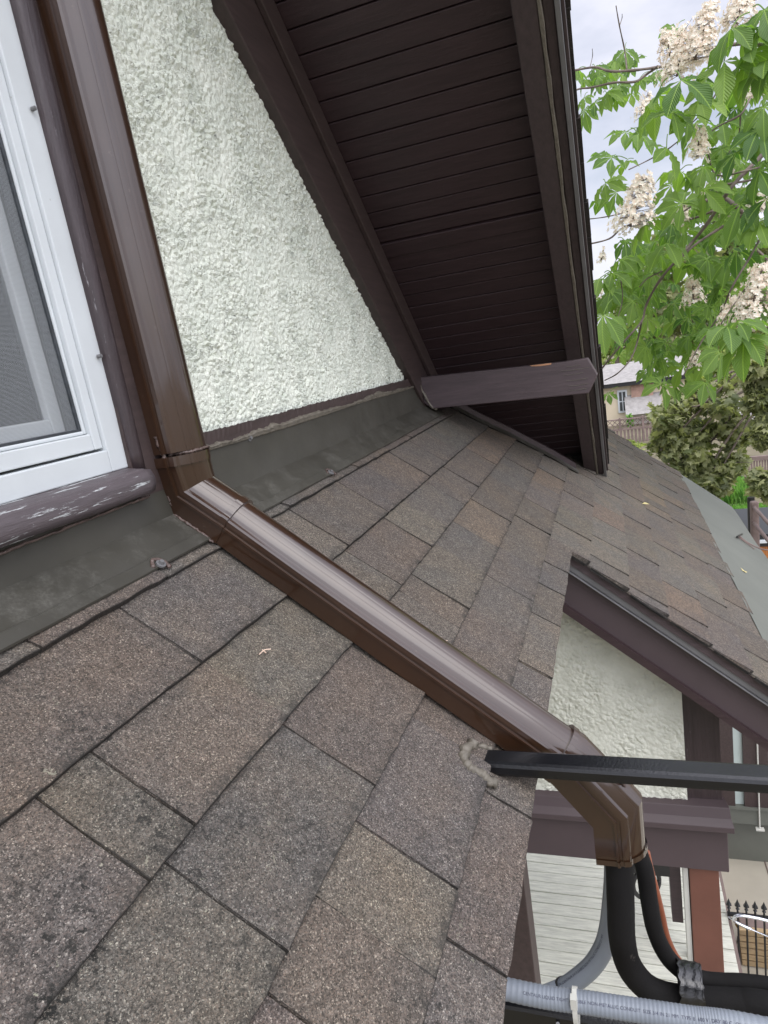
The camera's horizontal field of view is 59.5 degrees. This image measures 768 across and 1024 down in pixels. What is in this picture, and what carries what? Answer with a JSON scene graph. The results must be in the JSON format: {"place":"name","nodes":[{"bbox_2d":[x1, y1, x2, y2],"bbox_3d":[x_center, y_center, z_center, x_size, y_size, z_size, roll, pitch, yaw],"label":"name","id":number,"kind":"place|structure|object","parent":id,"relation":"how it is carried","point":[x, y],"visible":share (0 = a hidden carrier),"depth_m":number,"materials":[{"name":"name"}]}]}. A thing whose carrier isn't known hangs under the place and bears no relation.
{"place":"outdoors","nodes":[
{"label":"outdoors","id":0,"kind":"place"},
{"bbox_2d":[602,356,686,425],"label":"neighbour house","id":1,"kind":"structure","parent":0,"point":[628,390],"depth_m":30.11,"materials":[{"name":"grey tile"}]},
{"bbox_2d":[617,389,626,412],"bbox_3d":[10.734,-4.979,30.240,0.414,1.015,0.088,-4,13,19],"label":"window","id":2,"kind":"structure","parent":1,"relation":"in","point":[621,394],"depth_m":30.21,"materials":[{"name":"white plastic"}]},
{"bbox_2d":[633,413,650,423],"bbox_3d":[11.735,-4.273,30.092,1.092,0.548,0.110,-4,13,19],"label":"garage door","id":3,"kind":"structure","parent":1,"relation":"in","point":[637,415],"depth_m":30.14,"materials":[{"name":"grey"}]},
{"bbox_2d":[570,0,767,331],"label":"sky","id":4,"kind":"structure","parent":0,"point":[594,23],"materials":[{"name":"white"}]},
{"bbox_2d":[601,337,767,505],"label":"ground","id":5,"kind":"structure","parent":0,"point":[751,451],"depth_m":24.56,"materials":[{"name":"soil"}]},
{"bbox_2d":[0,0,767,1023],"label":"house","id":6,"kind":"structure","parent":5,"relation":"on","point":[372,226],"depth_m":1.35,"materials":[{"name":"brown paint"}]},
{"bbox_2d":[0,0,163,555],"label":"window","id":7,"kind":"structure","parent":6,"relation":"in","point":[68,387],"depth_m":0.94,"materials":[{"name":"white plastic"}]},
{"bbox_2d":[36,0,647,868],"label":"pipe cover","id":8,"kind":"object","parent":6,"relation":"attached to","point":[474,694],"visible":0.94,"depth_m":1.06,"materials":[{"name":"brown metal"}]},
{"bbox_2d":[605,864,767,1016],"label":"insulated pipe","id":9,"kind":"object","parent":8,"relation":"attached to","point":[638,978],"visible":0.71,"depth_m":1.10,"materials":[{"name":"black plastic"}]},
{"bbox_2d":[676,958,705,1006],"bbox_3d":[0.513,0.793,1.126,0.040,0.070,0.072,-4,13,19],"label":"tape wrap","id":10,"kind":"object","parent":9,"relation":"attached to","point":[690,982],"visible":0.85,"depth_m":1.10,"materials":[{"name":"black plastic"}]},
{"bbox_2d":[634,843,767,989],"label":"insulated pipe","id":11,"kind":"object","parent":8,"relation":"attached to","point":[667,956],"visible":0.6,"depth_m":1.13,"materials":[{"name":"black plastic"}]},
{"bbox_2d":[648,850,681,958],"bbox_3d":[0.510,0.714,1.188,0.084,0.259,0.012,-4,13,19],"label":"orange tube","id":12,"kind":"object","parent":11,"relation":"hanging from","point":[664,922],"visible":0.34,"depth_m":1.19,"materials":[{"name":"orange plastic"}]},
{"bbox_2d":[503,1001,636,1023],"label":"steel bar","id":13,"kind":"object","parent":6,"relation":"attached to","point":[514,1013],"visible":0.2,"depth_m":1.01,"materials":[{"name":"grey metal"}]},
{"bbox_2d":[505,977,767,1023],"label":"ribbed conduit","id":14,"kind":"object","parent":13,"relation":"on","point":[632,1009],"visible":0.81,"depth_m":0.93,"materials":[{"name":"grey"}]},
{"bbox_2d":[570,985,579,1023],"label":"cable tie","id":15,"kind":"object","parent":14,"relation":"attached to","point":[574,1005],"visible":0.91,"depth_m":0.94,"materials":[{"name":"white plastic"}]},
{"bbox_2d":[545,866,611,988],"bbox_3d":[0.305,0.813,1.290,0.326,0.361,0.085,-9,13,-2],"label":"curved conduit","id":16,"kind":"object","parent":6,"relation":"attached to","point":[587,969],"visible":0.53,"depth_m":1.29,"materials":[{"name":"grey plastic"}]},
{"bbox_2d":[458,738,767,793],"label":"steel bar","id":17,"kind":"object","parent":6,"relation":"attached to","point":[737,777],"visible":1,"depth_m":0.96,"materials":[{"name":"black metal"}]},
{"bbox_2d":[736,533,767,550],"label":"loose cable","id":18,"kind":"object","parent":6,"relation":"on","point":[744,540],"visible":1,"depth_m":3.98,"materials":[{"name":"black metal"}]},
{"bbox_2d":[602,285,651,363],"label":"broad tree","id":19,"kind":"object","parent":5,"relation":"on","point":[610,348],"visible":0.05,"depth_m":41.88,"materials":[{"name":"green plant"}]},
{"bbox_2d":[626,413,633,427],"bbox_3d":[10.628,-3.940,29.011,0.438,0.712,0.562,-4,13,19],"label":"garden shrub","id":20,"kind":"object","parent":5,"relation":"on","point":[632,420],"visible":0.62,"depth_m":28.94,"materials":[{"name":"green plant"}]},
{"bbox_2d":[607,415,652,441],"bbox_3d":[9.554,-3.152,25.584,2.769,0.982,0.096,-4,13,19],"label":"lattice fence","id":21,"kind":"object","parent":5,"relation":"on","point":[624,429],"visible":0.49,"depth_m":25.60,"materials":[{"name":"wood"}]},
{"bbox_2d":[627,439,646,446],"bbox_3d":[9.217,-2.391,25.035,1.368,0.647,1.313,1,16,37],"label":"garden shrub","id":22,"kind":"object","parent":5,"relation":"on","point":[634,443],"visible":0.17,"depth_m":24.85,"materials":[{"name":"green plant"}]},
{"bbox_2d":[575,0,767,409],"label":"horse chestnut","id":23,"kind":"object","parent":5,"relation":"on","point":[742,226],"visible":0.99,"depth_m":3.39,"materials":[{"name":"green plant"}]},
{"bbox_2d":[645,291,717,388],"bbox_3d":[16.299,-9.380,36.981,4.247,6.295,3.038,-4,13,19],"label":"broad tree","id":24,"kind":"object","parent":5,"relation":"on","point":[685,380],"depth_m":36.81,"materials":[{"name":"green plant"}]},
{"bbox_2d":[601,333,762,378],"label":"woodland","id":25,"kind":"object","parent":5,"relation":"on","point":[604,358],"visible":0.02,"depth_m":45.35,"materials":[{"name":"green plant"}]},
{"bbox_2d":[681,263,748,349],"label":"broad tree","id":26,"kind":"object","parent":5,"relation":"on","point":[682,288],"visible":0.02,"depth_m":44.51,"materials":[{"name":"green plant"}]},
{"bbox_2d":[665,455,767,476],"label":"picket fence","id":27,"kind":"object","parent":5,"relation":"on","point":[761,458],"visible":0.06,"depth_m":17.26,"materials":[{"name":"wood"}]},
{"bbox_2d":[693,332,767,383],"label":"broad tree","id":28,"kind":"object","parent":5,"relation":"on","point":[714,372],"visible":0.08,"depth_m":30.96,"materials":[{"name":"green plant"}]},
{"bbox_2d":[721,476,748,504],"bbox_3d":[8.116,-0.529,16.171,1.224,0.432,1.504,-4,13,19],"label":"iris bed","id":29,"kind":"object","parent":5,"relation":"on","point":[737,495],"visible":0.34,"depth_m":15.59,"materials":[{"name":"green plant"}]},
{"bbox_2d":[635,186,767,505],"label":"bronze maple","id":30,"kind":"object","parent":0,"point":[680,445],"visible":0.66,"depth_m":9.99,"materials":[{"name":"green plant"}]},
{"bbox_2d":[721,859,767,975],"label":"pavement","id":31,"kind":"structure","parent":0,"point":[745,880],"depth_m":5.28,"materials":[{"name":"concrete"}]},
{"bbox_2d":[726,898,767,975],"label":"iron fence","id":32,"kind":"object","parent":31,"relation":"on","point":[745,906],"visible":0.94,"depth_m":4.36,"materials":[{"name":"black metal"}]},
{"bbox_2d":[728,914,767,936],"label":"bent tube","id":33,"kind":"object","parent":32,"relation":"attached to","point":[734,917],"visible":1,"depth_m":4.28,"materials":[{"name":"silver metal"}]},
{"bbox_2d":[747,496,754,532],"bbox_3d":[3.726,1.123,6.761,0.066,2.622,0.063,-4,13,19],"label":"garden lamp post","id":34,"kind":"object","parent":31,"relation":"on","point":[750,498],"visible":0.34,"depth_m":6.49,"materials":[{"name":"black metal"}]},
{"bbox_2d":[739,912,767,968],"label":"slatted box","id":35,"kind":"object","parent":31,"relation":"on","point":[751,940],"visible":0.6,"depth_m":4.60,"materials":[{"name":"wood"}]},
{"bbox_2d":[750,501,767,547],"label":"timber railing","id":36,"kind":"object","parent":31,"relation":"on","point":[756,530],"visible":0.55,"depth_m":6.09,"materials":[{"name":"brown wood"}]},
{"bbox_2d":[734,507,767,557],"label":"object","id":37,"kind":"object","parent":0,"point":[743,516],"depth_m":9.81,"materials":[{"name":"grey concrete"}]},
{"label":"lawn","id":38,"kind":"structure","parent":0,"visible":0},
{"bbox_2d":[730,502,767,508],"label":"lawn grass","id":39,"kind":"structure","parent":38,"relation":"on","point":[743,506],"depth_m":15.27,"materials":[{"name":"green plant"}]}
]}

